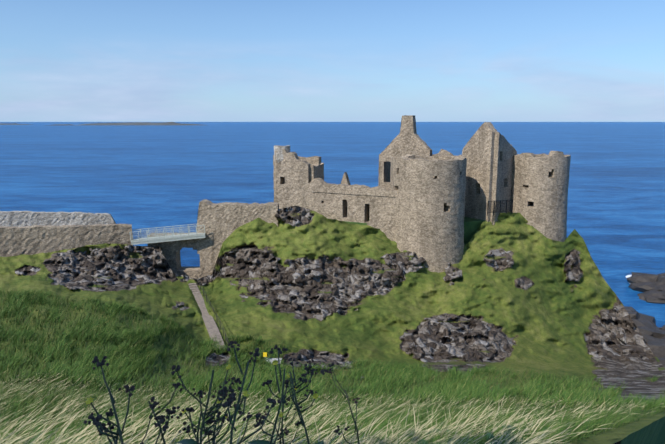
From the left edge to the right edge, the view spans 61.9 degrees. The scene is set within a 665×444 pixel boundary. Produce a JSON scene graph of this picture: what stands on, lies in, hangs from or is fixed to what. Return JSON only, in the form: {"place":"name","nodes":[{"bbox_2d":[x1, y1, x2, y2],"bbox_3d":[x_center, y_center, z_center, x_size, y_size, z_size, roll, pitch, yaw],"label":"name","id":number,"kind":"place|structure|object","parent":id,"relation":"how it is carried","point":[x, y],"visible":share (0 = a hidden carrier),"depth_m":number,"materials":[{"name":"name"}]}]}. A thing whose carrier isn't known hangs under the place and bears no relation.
{"place":"outdoors","nodes":[
{"label":"outdoors","id":0,"kind":"place"},
{"bbox_2d":[0,205,664,443],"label":"headland terrain","id":1,"kind":"structure","parent":0,"point":[509,291],"depth_m":68.12,"materials":[{"name":"green plant"}]},
{"bbox_2d":[0,211,115,226],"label":"ward wall","id":2,"kind":"structure","parent":1,"relation":"on","point":[18,218],"depth_m":88.10,"materials":[{"name":"grey stone"}]},
{"bbox_2d":[0,223,132,256],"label":"ward wall","id":3,"kind":"structure","parent":1,"relation":"on","point":[26,240],"depth_m":71.94,"materials":[{"name":"beige stone"}]},
{"bbox_2d":[188,283,223,348],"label":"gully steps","id":4,"kind":"structure","parent":1,"relation":"on","point":[211,326],"depth_m":59.81,"materials":[{"name":"stone"}]},
{"bbox_2d":[147,199,278,278],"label":"stone arch wall","id":5,"kind":"structure","parent":1,"relation":"on","point":[221,222],"depth_m":77.03,"materials":[{"name":"beige stone"}]},
{"bbox_2d":[130,224,205,244],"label":"footbridge","id":6,"kind":"object","parent":5,"relation":"attached to","point":[165,238],"visible":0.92,"depth_m":75.51,"materials":[{"name":"grey metal"}]},
{"bbox_2d":[197,279,228,346],"bbox_3d":[-13.326,9.412,61.020,0.475,2.745,25.946,-4,11,-19],"label":"handrail","id":7,"kind":"object","parent":1,"relation":"on","point":[216,315],"visible":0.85,"depth_m":59.48,"materials":[{"name":"grey"}]},
{"bbox_2d":[267,358,281,363],"bbox_3d":[-4.981,11.723,46.740,1.296,0.100,0.926,0,10,2],"label":"sign pad","id":8,"kind":"object","parent":1,"relation":"on","point":[272,360],"visible":0.43,"depth_m":46.91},
{"bbox_2d":[77,346,550,443],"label":"weed","id":9,"kind":"object","parent":1,"relation":"on","point":[119,432],"depth_m":2.12,"materials":[{"name":"plant"}]},
{"bbox_2d":[84,341,359,443],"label":"weed seed heads","id":10,"kind":"object","parent":9,"relation":"attached to","point":[230,400],"visible":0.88,"depth_m":2.09,"materials":[{"name":"black plant"}]},
{"bbox_2d":[0,288,664,409],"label":"grass tussocks","id":11,"kind":"object","parent":1,"relation":"on","point":[121,368],"depth_m":30.44,"materials":[{"name":"green plant"}]},
{"bbox_2d":[0,369,664,443],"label":"grass","id":12,"kind":"structure","parent":1,"relation":"on","point":[583,427],"depth_m":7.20,"materials":[{"name":"plant"}]},
{"bbox_2d":[390,154,466,272],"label":"round tower","id":13,"kind":"structure","parent":1,"relation":"on","point":[430,213],"depth_m":77.46,"materials":[{"name":"beige stone"}]},
{"bbox_2d":[487,199,512,215],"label":"cliff edge railings","id":14,"kind":"object","parent":1,"relation":"on","point":[500,208],"visible":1,"depth_m":83.42,"materials":[{"name":"grey metal"}]},
{"bbox_2d":[510,151,570,241],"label":"round tower","id":15,"kind":"structure","parent":1,"relation":"on","point":[540,203],"depth_m":85.32,"materials":[{"name":"grey stone"}]},
{"bbox_2d":[0,122,664,326],"bbox_3d":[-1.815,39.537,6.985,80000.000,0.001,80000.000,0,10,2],"label":"sea","id":16,"kind":"structure","parent":0,"point":[142,177],"depth_m":489.38,"materials":[{"name":"liquid"}]},
{"bbox_2d":[0,122,200,125],"bbox_3d":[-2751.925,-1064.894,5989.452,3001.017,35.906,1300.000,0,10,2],"label":"skerries","id":17,"kind":"structure","parent":16,"relation":"in","point":[149,123],"depth_m":5517.98,"materials":[{"name":"stone"}]},
{"bbox_2d":[614,272,664,443],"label":"shore rocks","id":18,"kind":"object","parent":16,"relation":"in","point":[651,287],"visible":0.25,"depth_m":107.30,"materials":[{"name":"grey stone"}]},
{"bbox_2d":[0,0,664,121],"label":"sky","id":19,"kind":"structure","parent":0,"point":[61,60],"materials":[{"name":"blue"}]},
{"bbox_2d":[344,217,485,244],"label":"courtyard ground","id":20,"kind":"structure","parent":0,"point":[472,226],"depth_m":83.53,"materials":[{"name":"green plant"}]},
{"bbox_2d":[273,155,284,201],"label":"gatehouse","id":21,"kind":"object","parent":20,"relation":"on","point":[274,179],"visible":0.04,"depth_m":87.98,"materials":[{"name":"grey stone"}]},
{"bbox_2d":[275,149,310,208],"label":"ruined tower","id":22,"kind":"structure","parent":20,"relation":"on","point":[292,168],"depth_m":86.34,"materials":[{"name":"grey stone"}]},
{"bbox_2d":[274,145,289,161],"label":"gatehouse bartizan","id":23,"kind":"object","parent":22,"relation":"attached to","point":[279,154],"visible":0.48,"depth_m":86.18,"materials":[{"name":"grey stone"}]},
{"bbox_2d":[298,156,320,163],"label":"gatehouse","id":24,"kind":"object","parent":20,"relation":"on","point":[314,160],"visible":0.06,"depth_m":90.11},
{"bbox_2d":[310,163,323,181],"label":"gatehouse","id":25,"kind":"object","parent":20,"relation":"on","point":[316,170],"visible":0.1,"depth_m":87.63,"materials":[{"name":"grey stone"}]},
{"bbox_2d":[341,172,350,184],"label":"ruin fragment","id":26,"kind":"object","parent":20,"relation":"on","point":[345,179],"visible":0.17,"depth_m":95.16,"materials":[{"name":"grey stone"}]},
{"bbox_2d":[307,178,397,240],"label":"curtain wall","id":27,"kind":"structure","parent":20,"relation":"on","point":[382,213],"depth_m":82.44,"materials":[{"name":"grey stone"}]},
{"bbox_2d":[309,178,396,196],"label":"castle wall","id":28,"kind":"structure","parent":27,"relation":"on","point":[317,185],"depth_m":82.45,"materials":[{"name":"grey stone"}]},
{"bbox_2d":[378,161,390,185],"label":"castle wall","id":29,"kind":"structure","parent":20,"relation":"on","point":[388,171],"depth_m":94.10,"materials":[{"name":"grey stone"}]},
{"bbox_2d":[379,115,431,187],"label":"gable wall","id":30,"kind":"structure","parent":20,"relation":"on","point":[407,139],"depth_m":88.94,"materials":[{"name":"grey stone"}]},
{"bbox_2d":[462,122,496,221],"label":"gable wall","id":31,"kind":"structure","parent":20,"relation":"on","point":[478,152],"depth_m":84.31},
{"bbox_2d":[490,132,516,224],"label":"wall","id":32,"kind":"structure","parent":20,"relation":"on","point":[505,151],"depth_m":84.21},
{"bbox_2d":[432,149,461,155],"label":"ruined wall","id":33,"kind":"structure","parent":0,"point":[443,152],"depth_m":87.64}
]}

